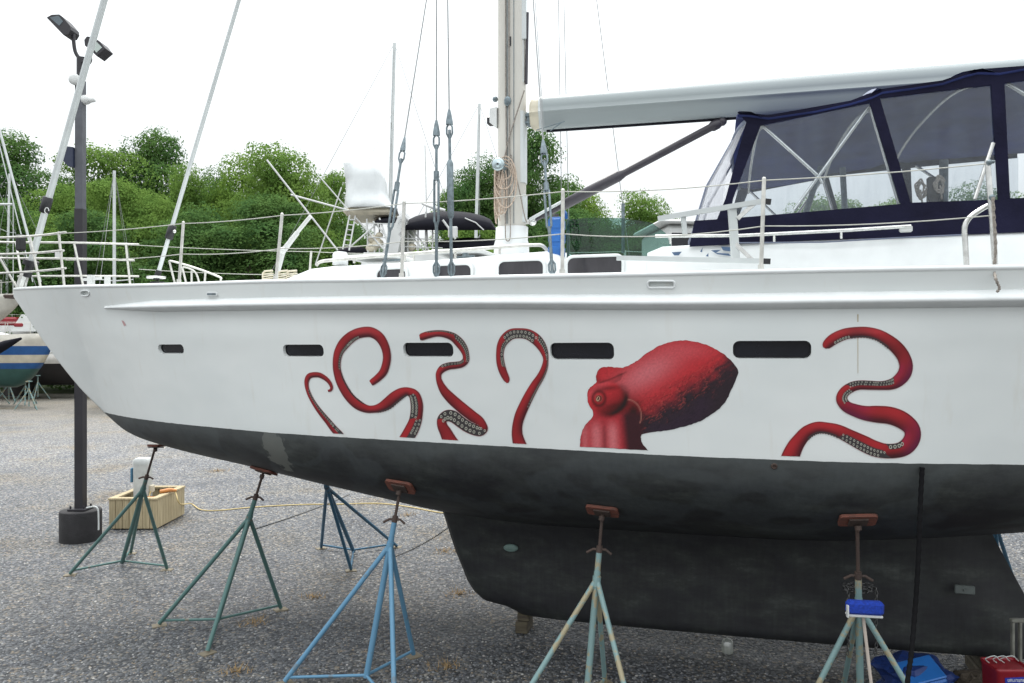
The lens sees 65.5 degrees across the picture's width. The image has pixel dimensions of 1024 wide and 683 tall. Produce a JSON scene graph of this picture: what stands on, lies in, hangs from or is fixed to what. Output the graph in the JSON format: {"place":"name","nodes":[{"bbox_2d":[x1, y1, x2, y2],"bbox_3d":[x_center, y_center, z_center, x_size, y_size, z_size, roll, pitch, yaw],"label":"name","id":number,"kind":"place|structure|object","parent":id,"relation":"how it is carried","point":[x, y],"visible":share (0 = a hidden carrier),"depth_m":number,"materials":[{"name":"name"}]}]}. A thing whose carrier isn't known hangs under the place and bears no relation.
{"place":"outdoors","nodes":[
{"label":"outdoors","id":0,"kind":"place"},
{"bbox_2d":[0,385,73,392],"bbox_3d":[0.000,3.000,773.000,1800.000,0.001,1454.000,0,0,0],"label":"grass field","id":1,"kind":"structure","parent":0,"point":[54,389],"depth_m":48.76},
{"bbox_2d":[0,127,71,235],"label":"tree","id":2,"kind":"object","parent":1,"relation":"on","point":[29,181],"visible":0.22,"depth_m":61.55,"materials":[{"name":"green plant"}]},
{"bbox_2d":[0,198,72,333],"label":"tree","id":3,"kind":"object","parent":1,"relation":"on","point":[3,224],"visible":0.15,"depth_m":45.98,"materials":[{"name":"green plant"}]},
{"bbox_2d":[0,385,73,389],"bbox_3d":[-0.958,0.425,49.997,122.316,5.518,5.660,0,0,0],"label":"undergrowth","id":4,"kind":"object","parent":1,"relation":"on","point":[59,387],"depth_m":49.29,"materials":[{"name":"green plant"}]},
{"bbox_2d":[0,182,91,315],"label":"tree","id":5,"kind":"object","parent":1,"relation":"on","point":[60,205],"visible":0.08,"depth_m":56.54,"materials":[{"name":"green plant"}]},
{"bbox_2d":[39,171,94,200],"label":"tree","id":6,"kind":"object","parent":1,"relation":"on","point":[70,179],"depth_m":67.26,"materials":[{"name":"green plant"}]},
{"bbox_2d":[12,206,154,387],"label":"tree","id":7,"kind":"object","parent":1,"relation":"on","point":[94,250],"visible":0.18,"depth_m":45.76,"materials":[{"name":"green plant"}]},
{"bbox_2d":[34,138,177,256],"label":"tree","id":8,"kind":"object","parent":1,"relation":"on","point":[105,164],"visible":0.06,"depth_m":66.20,"materials":[{"name":"green plant"}]},
{"bbox_2d":[42,172,181,283],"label":"tree","id":9,"kind":"object","parent":1,"relation":"on","point":[102,187],"visible":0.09,"depth_m":54.33,"materials":[{"name":"green plant"}]},
{"bbox_2d":[89,125,197,200],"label":"tree","id":10,"kind":"object","parent":1,"relation":"on","point":[161,156],"visible":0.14,"depth_m":68.94,"materials":[{"name":"green plant"}]},
{"bbox_2d":[119,190,202,282],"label":"tree","id":11,"kind":"object","parent":1,"relation":"on","point":[156,209],"visible":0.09,"depth_m":54.76,"materials":[{"name":"green plant"}]},
{"bbox_2d":[138,162,224,221],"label":"tree","id":12,"kind":"object","parent":1,"relation":"on","point":[192,194],"visible":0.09,"depth_m":59.04,"materials":[{"name":"green plant"}]},
{"bbox_2d":[117,200,249,283],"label":"tree","id":13,"kind":"object","parent":1,"relation":"on","point":[197,227],"visible":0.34,"depth_m":47.44,"materials":[{"name":"green plant"}]},
{"bbox_2d":[194,164,241,220],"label":"tree","id":14,"kind":"object","parent":1,"relation":"on","point":[205,174],"visible":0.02,"depth_m":73.33,"materials":[{"name":"green plant"}]},
{"bbox_2d":[192,150,279,265],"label":"tree","id":15,"kind":"object","parent":1,"relation":"on","point":[240,186],"visible":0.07,"depth_m":59.86,"materials":[{"name":"green plant"}]},
{"bbox_2d":[207,191,264,276],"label":"tree","id":16,"kind":"object","parent":1,"relation":"on","point":[225,208],"visible":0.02,"depth_m":56.31,"materials":[{"name":"green plant"}]},
{"bbox_2d":[177,192,329,281],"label":"tree","id":17,"kind":"object","parent":1,"relation":"on","point":[256,262],"visible":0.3,"depth_m":48.34,"materials":[{"name":"green plant"}]},
{"bbox_2d":[218,140,359,279],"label":"tree","id":18,"kind":"object","parent":1,"relation":"on","point":[296,184],"visible":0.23,"depth_m":55.81,"materials":[{"name":"green plant"}]},
{"bbox_2d":[302,167,365,249],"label":"tree","id":19,"kind":"object","parent":1,"relation":"on","point":[337,184],"visible":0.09,"depth_m":61.86,"materials":[{"name":"green plant"}]},
{"bbox_2d":[320,218,383,266],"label":"tree","id":20,"kind":"object","parent":1,"relation":"on","point":[361,241],"visible":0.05,"depth_m":59.29,"materials":[{"name":"green plant"}]},
{"bbox_2d":[421,185,473,246],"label":"tree","id":21,"kind":"object","parent":1,"relation":"on","point":[429,245],"depth_m":69.63,"materials":[{"name":"green plant"}]},
{"bbox_2d":[435,151,529,240],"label":"tree","id":22,"kind":"object","parent":1,"relation":"on","point":[466,190],"visible":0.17,"depth_m":66.23,"materials":[{"name":"green plant"}]},
{"bbox_2d":[441,225,529,252],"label":"tree","id":23,"kind":"object","parent":1,"relation":"on","point":[488,234],"visible":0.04,"depth_m":59.81,"materials":[{"name":"green plant"}]},
{"bbox_2d":[481,157,539,238],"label":"tree","id":24,"kind":"object","parent":1,"relation":"on","point":[492,204],"visible":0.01,"depth_m":67.42,"materials":[{"name":"green plant"}]},
{"bbox_2d":[492,127,588,252],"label":"tree","id":25,"kind":"object","parent":1,"relation":"on","point":[535,203],"visible":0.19,"depth_m":64.42,"materials":[{"name":"green plant"}]},
{"bbox_2d":[528,208,639,255],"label":"tree","id":26,"kind":"object","parent":1,"relation":"on","point":[579,224],"visible":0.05,"depth_m":56.59,"materials":[{"name":"green plant"}]},
{"bbox_2d":[567,181,614,247],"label":"tree","id":27,"kind":"object","parent":1,"relation":"on","point":[591,206],"visible":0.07,"depth_m":68.60,"materials":[{"name":"green plant"}]},
{"bbox_2d":[572,216,635,255],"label":"tree","id":28,"kind":"object","parent":1,"relation":"on","point":[599,243],"visible":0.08,"depth_m":60.56,"materials":[{"name":"green plant"}]},
{"bbox_2d":[610,222,649,255],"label":"tree","id":29,"kind":"object","parent":1,"relation":"on","point":[637,244],"visible":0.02,"depth_m":58.88,"materials":[{"name":"green plant"}]},
{"bbox_2d":[607,189,679,254],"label":"tree","id":30,"kind":"object","parent":1,"relation":"on","point":[641,215],"visible":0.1,"depth_m":74.00,"materials":[{"name":"green plant"}]},
{"bbox_2d":[783,192,863,213],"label":"tree","id":31,"kind":"object","parent":1,"relation":"on","point":[817,205],"visible":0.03,"depth_m":74.19,"materials":[{"name":"green plant"}]},
{"bbox_2d":[948,179,1014,200],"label":"tree","id":32,"kind":"object","parent":1,"relation":"on","point":[983,196],"visible":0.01,"depth_m":73.61,"materials":[{"name":"green plant"}]},
{"bbox_2d":[0,393,1023,682],"bbox_3d":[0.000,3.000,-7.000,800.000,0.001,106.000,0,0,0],"label":"ground","id":33,"kind":"structure","parent":0,"point":[36,453],"depth_m":9.48,"materials":[{"name":"grey gravel"}]},
{"bbox_2d":[0,387,15,401],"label":"boat stand","id":34,"kind":"object","parent":33,"relation":"on","point":[13,396],"visible":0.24,"depth_m":39.25,"materials":[{"name":"teal paint"}]},
{"bbox_2d":[0,128,41,320],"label":"sailboat","id":35,"kind":"object","parent":33,"relation":"on","point":[9,304],"visible":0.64,"depth_m":29.97,"materials":[{"name":"metal"}]},
{"bbox_2d":[13,384,36,404],"bbox_3d":[-23.017,2.362,37.887,1.006,1.264,0.873,0,0,30],"label":"boat stand","id":36,"kind":"object","parent":33,"relation":"on","point":[24,387],"visible":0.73,"depth_m":37.74,"materials":[{"name":"teal paint"}]},
{"bbox_2d":[14,381,37,409],"bbox_3d":[-21.218,2.362,35.107,1.006,1.264,0.873,0,0,-4],"label":"boat stand","id":37,"kind":"object","parent":33,"relation":"on","point":[29,392],"visible":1,"depth_m":34.91,"materials":[{"name":"teal paint"}]},
{"bbox_2d":[0,174,62,352],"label":"sailboat","id":38,"kind":"object","parent":33,"relation":"on","point":[18,325],"visible":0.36,"depth_m":43.02,"materials":[{"name":"metal"}]},
{"bbox_2d":[3,351,73,395],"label":"sailboat","id":39,"kind":"object","parent":33,"relation":"on","point":[51,371],"visible":0.16,"depth_m":41.43,"materials":[{"name":"metal"}]},
{"bbox_2d":[30,375,49,398],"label":"boat stand","id":40,"kind":"object","parent":33,"relation":"on","point":[36,388],"visible":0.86,"depth_m":41.06,"materials":[{"name":"teal paint"}]},
{"bbox_2d":[47,14,112,544],"bbox_3d":[-6.532,-0.950,12.050,0.880,7.900,0.580,0,0,0],"label":"light pole","id":41,"kind":"object","parent":33,"relation":"on","point":[80,521],"visible":0.77,"depth_m":11.99,"materials":[{"name":"black metal"}]},
{"bbox_2d":[96,170,133,283],"bbox_3d":[-18.093,-2.423,36.550,2.182,10.605,7.000,0,0,-12],"label":"sailboat","id":42,"kind":"object","parent":33,"relation":"on","point":[114,186],"visible":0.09,"depth_m":35.95,"materials":[{"name":"metal"}]},
{"bbox_2d":[63,444,173,576],"bbox_3d":[-4.761,2.093,10.259,2.257,1.810,1.205,0,0,31],"label":"boat stand","id":43,"kind":"object","parent":33,"relation":"on","point":[140,494],"visible":0.99,"depth_m":10.10,"materials":[{"name":"green paint"}]},
{"bbox_2d":[108,486,184,528],"bbox_3d":[-6.039,2.736,13.225,0.777,0.488,1.120,0,0,0],"label":"planter box","id":44,"kind":"object","parent":33,"relation":"on","point":[167,507],"visible":0.82,"depth_m":12.69,"materials":[{"name":"brown wood"}]},
{"bbox_2d":[130,457,154,496],"bbox_3d":[-6.152,2.370,13.274,0.360,0.860,0.212,0,0,0],"label":"power pedestal","id":45,"kind":"object","parent":44,"relation":"on","point":[139,468],"visible":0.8,"depth_m":13.17,"materials":[{"name":"beige plastic"}]},
{"bbox_2d":[152,466,288,656],"bbox_3d":[-2.937,2.133,8.439,1.226,1.730,1.296,0,0,43],"label":"boat stand","id":46,"kind":"object","parent":33,"relation":"on","point":[247,522],"visible":1,"depth_m":8.27,"materials":[{"name":"green paint"}]},
{"bbox_2d":[218,659,252,676],"bbox_3d":[-2.506,2.951,7.222,0.287,0.098,0.327,0,0,43],"label":"dead weed","id":47,"kind":"object","parent":33,"relation":"on","point":[236,669],"visible":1,"depth_m":7.24,"materials":[{"name":"brown plant"}]},
{"bbox_2d":[237,614,270,627],"bbox_3d":[-2.761,2.951,8.465,0.396,0.098,0.398,0,0,-23],"label":"dead weed","id":48,"kind":"object","parent":33,"relation":"on","point":[256,621],"visible":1,"depth_m":8.49,"materials":[{"name":"brown plant"}]},
{"bbox_2d":[147,488,442,512],"bbox_3d":[-3.379,2.709,14.121,5.539,0.578,1.512,0,0,-7],"label":"extension cord","id":49,"kind":"object","parent":33,"relation":"on","point":[166,490],"visible":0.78,"depth_m":14.24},
{"bbox_2d":[297,590,326,600],"bbox_3d":[-2.312,2.946,9.328,0.352,0.108,0.247,0,0,27],"label":"dead weed","id":50,"kind":"object","parent":33,"relation":"on","point":[312,594],"visible":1,"depth_m":9.34,"materials":[{"name":"brown plant"}]},
{"bbox_2d":[276,479,422,682],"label":"boat stand","id":51,"kind":"object","parent":33,"relation":"on","point":[388,552],"visible":1,"depth_m":6.99,"materials":[{"name":"blue paint"}]},
{"bbox_2d":[395,528,447,556],"bbox_3d":[-1.049,2.329,9.250,1.012,0.539,0.024,0,0,44],"label":"safety chain","id":52,"kind":"object","parent":51,"relation":"attached to","point":[420,545],"visible":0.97,"depth_m":9.28,"materials":[{"name":"metal"}]},
{"bbox_2d":[315,484,400,572],"bbox_3d":[-2.225,2.184,10.297,1.244,1.629,2.706,0,0,0],"label":"boat stand","id":53,"kind":"object","parent":33,"relation":"on","point":[329,492],"visible":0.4,"depth_m":10.32,"materials":[{"name":"blue paint"}]},
{"bbox_2d":[256,494,349,528],"bbox_3d":[-2.500,2.061,9.750,0.024,0.155,2.752,0,0,10],"label":"safety chain","id":54,"kind":"object","parent":53,"relation":"attached to","point":[297,514],"visible":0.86,"depth_m":9.43,"materials":[{"name":"metal"}]},
{"bbox_2d":[272,42,446,269],"bbox_3d":[-6.547,-5.337,36.000,11.000,16.435,3.225,0,0,-8],"label":"sailboat","id":55,"kind":"object","parent":33,"relation":"on","point":[392,122],"visible":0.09,"depth_m":36.09,"materials":[{"name":"metal"}]},
{"bbox_2d":[266,112,495,264],"bbox_3d":[-3.294,-3.087,26.000,11.000,9.775,3.604,0,0,0],"label":"sport fishing boat","id":56,"kind":"object","parent":33,"relation":"on","point":[366,185],"visible":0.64,"depth_m":25.00,"materials":[{"name":"beige plastic"}]},
{"bbox_2d":[423,656,459,672],"bbox_3d":[-0.630,2.950,7.338,0.402,0.101,0.401,0,0,-43],"label":"dead weed","id":57,"kind":"object","parent":33,"relation":"on","point":[446,665],"visible":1,"depth_m":7.34,"materials":[{"name":"brown plant"}]},
{"bbox_2d":[435,545,455,553],"bbox_3d":[-0.932,2.942,11.362,0.440,0.116,0.359,0,0,0],"label":"dead weed","id":58,"kind":"object","parent":33,"relation":"on","point":[443,550],"visible":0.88,"depth_m":11.38,"materials":[{"name":"brown plant"}]},
{"bbox_2d":[419,104,496,237],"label":"sailboat","id":59,"kind":"object","parent":33,"relation":"on","point":[477,195],"visible":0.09,"depth_m":40.14,"materials":[{"name":"metal"}]},
{"bbox_2d":[444,585,475,597],"bbox_3d":[-0.622,2.952,9.429,0.474,0.096,0.384,0,0,0],"label":"dead weed","id":60,"kind":"object","parent":33,"relation":"on","point":[459,590],"visible":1,"depth_m":9.46,"materials":[{"name":"brown plant"}]},
{"bbox_2d":[515,612,532,633],"bbox_3d":[0.137,2.875,8.288,0.150,0.248,0.260,0,0,15],"label":"keel block","id":61,"kind":"object","parent":33,"relation":"on","point":[523,624],"depth_m":8.17,"materials":[{"name":"brown wood"}]},
{"bbox_2d":[0,0,1023,658],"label":"sailboat","id":62,"kind":"object","parent":61,"relation":"on","point":[732,442],"visible":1,"depth_m":6.55,"materials":[{"name":"paint"}]},
{"bbox_2d":[262,270,297,279],"bbox_3d":[-2.789,-0.776,9.545,0.463,0.176,0.050,0,0,15],"label":"deck chair","id":63,"kind":"object","parent":62,"relation":"on","point":[287,276],"visible":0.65,"depth_m":9.53,"materials":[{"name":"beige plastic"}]},
{"bbox_2d":[374,266,407,277],"bbox_3d":[-1.089,-0.589,7.183,0.344,0.173,0.016,0,0,21],"label":"window","id":64,"kind":"structure","parent":62,"relation":"in","point":[394,271],"depth_m":7.18,"materials":[{"name":"white paint"}]},
{"bbox_2d":[433,262,473,275],"bbox_3d":[-0.513,-0.598,6.960,0.387,0.182,0.016,0,0,21],"label":"window","id":65,"kind":"structure","parent":62,"relation":"in","point":[461,268],"depth_m":6.94,"materials":[{"name":"white paint"}]},
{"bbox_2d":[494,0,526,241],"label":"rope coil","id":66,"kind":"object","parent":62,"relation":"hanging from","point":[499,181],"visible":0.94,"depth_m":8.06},
{"bbox_2d":[496,258,545,274],"bbox_3d":[0.074,-0.605,6.757,0.446,0.201,0.016,0,0,18],"label":"window","id":67,"kind":"structure","parent":62,"relation":"in","point":[514,266],"depth_m":6.76,"materials":[{"name":"white paint"}]},
{"bbox_2d":[548,211,567,256],"bbox_3d":[0.396,-0.919,6.857,0.144,0.408,0.170,0,0,15],"label":"jerry can","id":68,"kind":"object","parent":62,"relation":"on","point":[556,239],"visible":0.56,"depth_m":6.78,"materials":[{"name":"blue plastic"}]},
{"bbox_2d":[565,253,624,272],"bbox_3d":[0.678,-0.611,6.559,0.502,0.214,0.016,0,0,18],"label":"window","id":69,"kind":"structure","parent":62,"relation":"in","point":[587,263],"depth_m":6.56,"materials":[{"name":"white paint"}]},
{"bbox_2d":[616,198,771,263],"bbox_3d":[1.319,-0.787,5.827,1.102,0.471,0.063,0,0,15],"label":"boarding ladder","id":70,"kind":"object","parent":62,"relation":"attached to","point":[736,248],"visible":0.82,"depth_m":5.75,"materials":[{"name":"metal"}]},
{"bbox_2d":[905,467,924,682],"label":"hanging rope","id":71,"kind":"object","parent":62,"relation":"hanging from","point":[916,578],"visible":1,"depth_m":5.43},
{"bbox_2d":[991,197,1000,292],"bbox_3d":[3.132,-0.627,5.154,0.041,0.634,0.159,0,0,24],"label":"gate rope","id":72,"kind":"object","parent":62,"relation":"hanging from","point":[995,245],"visible":1,"depth_m":5.20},
{"bbox_2d":[530,504,625,682],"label":"boat stand","id":73,"kind":"object","parent":33,"relation":"on","point":[598,605],"visible":1,"depth_m":6.40,"materials":[{"name":"teal paint"}]},
{"bbox_2d":[633,219,694,255],"bbox_3d":[7.851,-0.550,22.600,9.000,5.300,3.035,0,0,-6],"label":"cabin cruiser","id":74,"kind":"object","parent":33,"relation":"on","point":[670,226],"visible":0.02,"depth_m":21.21,"materials":[{"name":"white plastic"}]},
{"bbox_2d":[816,514,904,682],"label":"boat stand","id":75,"kind":"object","parent":33,"relation":"on","point":[857,521],"visible":0.89,"depth_m":5.93,"materials":[{"name":"teal paint"}]},
{"bbox_2d":[842,581,877,655],"bbox_3d":[2.634,2.104,6.050,0.251,0.530,0.150,0,0,0],"label":"draped chain","id":76,"kind":"object","parent":75,"relation":"hanging from","point":[848,587],"visible":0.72,"depth_m":6.00,"materials":[{"name":"metal"}]},
{"bbox_2d":[845,599,883,682],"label":"deck brush","id":77,"kind":"object","parent":33,"relation":"on","point":[863,609],"visible":1,"depth_m":5.71,"materials":[{"name":"blue plastic"}]},
{"bbox_2d":[870,650,958,682],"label":"tarpaulin","id":78,"kind":"object","parent":33,"relation":"on","point":[882,666],"visible":0.54,"depth_m":6.79,"materials":[{"name":"blue plastic"}]},
{"bbox_2d":[897,655,953,682],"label":"storage tub","id":79,"kind":"object","parent":78,"relation":"on","point":[933,672],"visible":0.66,"depth_m":6.55,"materials":[{"name":"blue plastic"}]},
{"bbox_2d":[953,669,982,682],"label":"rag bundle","id":80,"kind":"object","parent":33,"relation":"on","point":[971,676],"visible":0.77,"depth_m":6.73,"materials":[{"name":"brown fabric"}]},
{"bbox_2d":[965,655,983,670],"bbox_3d":[4.268,2.895,7.090,0.270,0.208,0.600,0,0,15],"label":"keel block","id":81,"kind":"object","parent":33,"relation":"on","point":[973,662],"depth_m":7.18,"materials":[{"name":"brown wood"}]},
{"bbox_2d":[981,657,1023,682],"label":"red box","id":82,"kind":"object","parent":33,"relation":"on","point":[1011,670],"visible":0.97,"depth_m":6.28,"materials":[{"name":"plastic"}]},
{"bbox_2d":[985,655,1018,662],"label":"wire hangers","id":83,"kind":"object","parent":82,"relation":"on","point":[1000,658],"visible":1,"depth_m":6.32},
{"bbox_2d":[993,534,1013,573],"bbox_3d":[5.491,2.099,8.888,1.194,1.799,1.696,0,0,0],"label":"boat stand","id":84,"kind":"object","parent":33,"relation":"on","point":[998,538],"visible":0.01,"depth_m":8.83,"materials":[{"name":"blue paint"}]},
{"bbox_2d":[1009,618,1023,661],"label":"slatted rack","id":85,"kind":"object","parent":33,"relation":"on","point":[1019,621],"visible":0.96,"depth_m":6.68,"materials":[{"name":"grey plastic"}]},
{"bbox_2d":[868,197,895,206],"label":"tree","id":86,"kind":"object","parent":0,"point":[893,200],"visible":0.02,"depth_m":79.71,"materials":[{"name":"green plant"}]},
{"bbox_3d":[-24.343,2.362,37.828,0.873,1.264,1.006,0,0,-25],"label":"boat stand","id":87,"kind":"object","parent":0,"visible":0},
{"bbox_2d":[0,194,49,386],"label":"sailboat","id":88,"kind":"object","parent":87,"relation":"on","point":[23,360],"visible":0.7,"depth_m":36.74,"materials":[{"name":"metal"}]}
]}

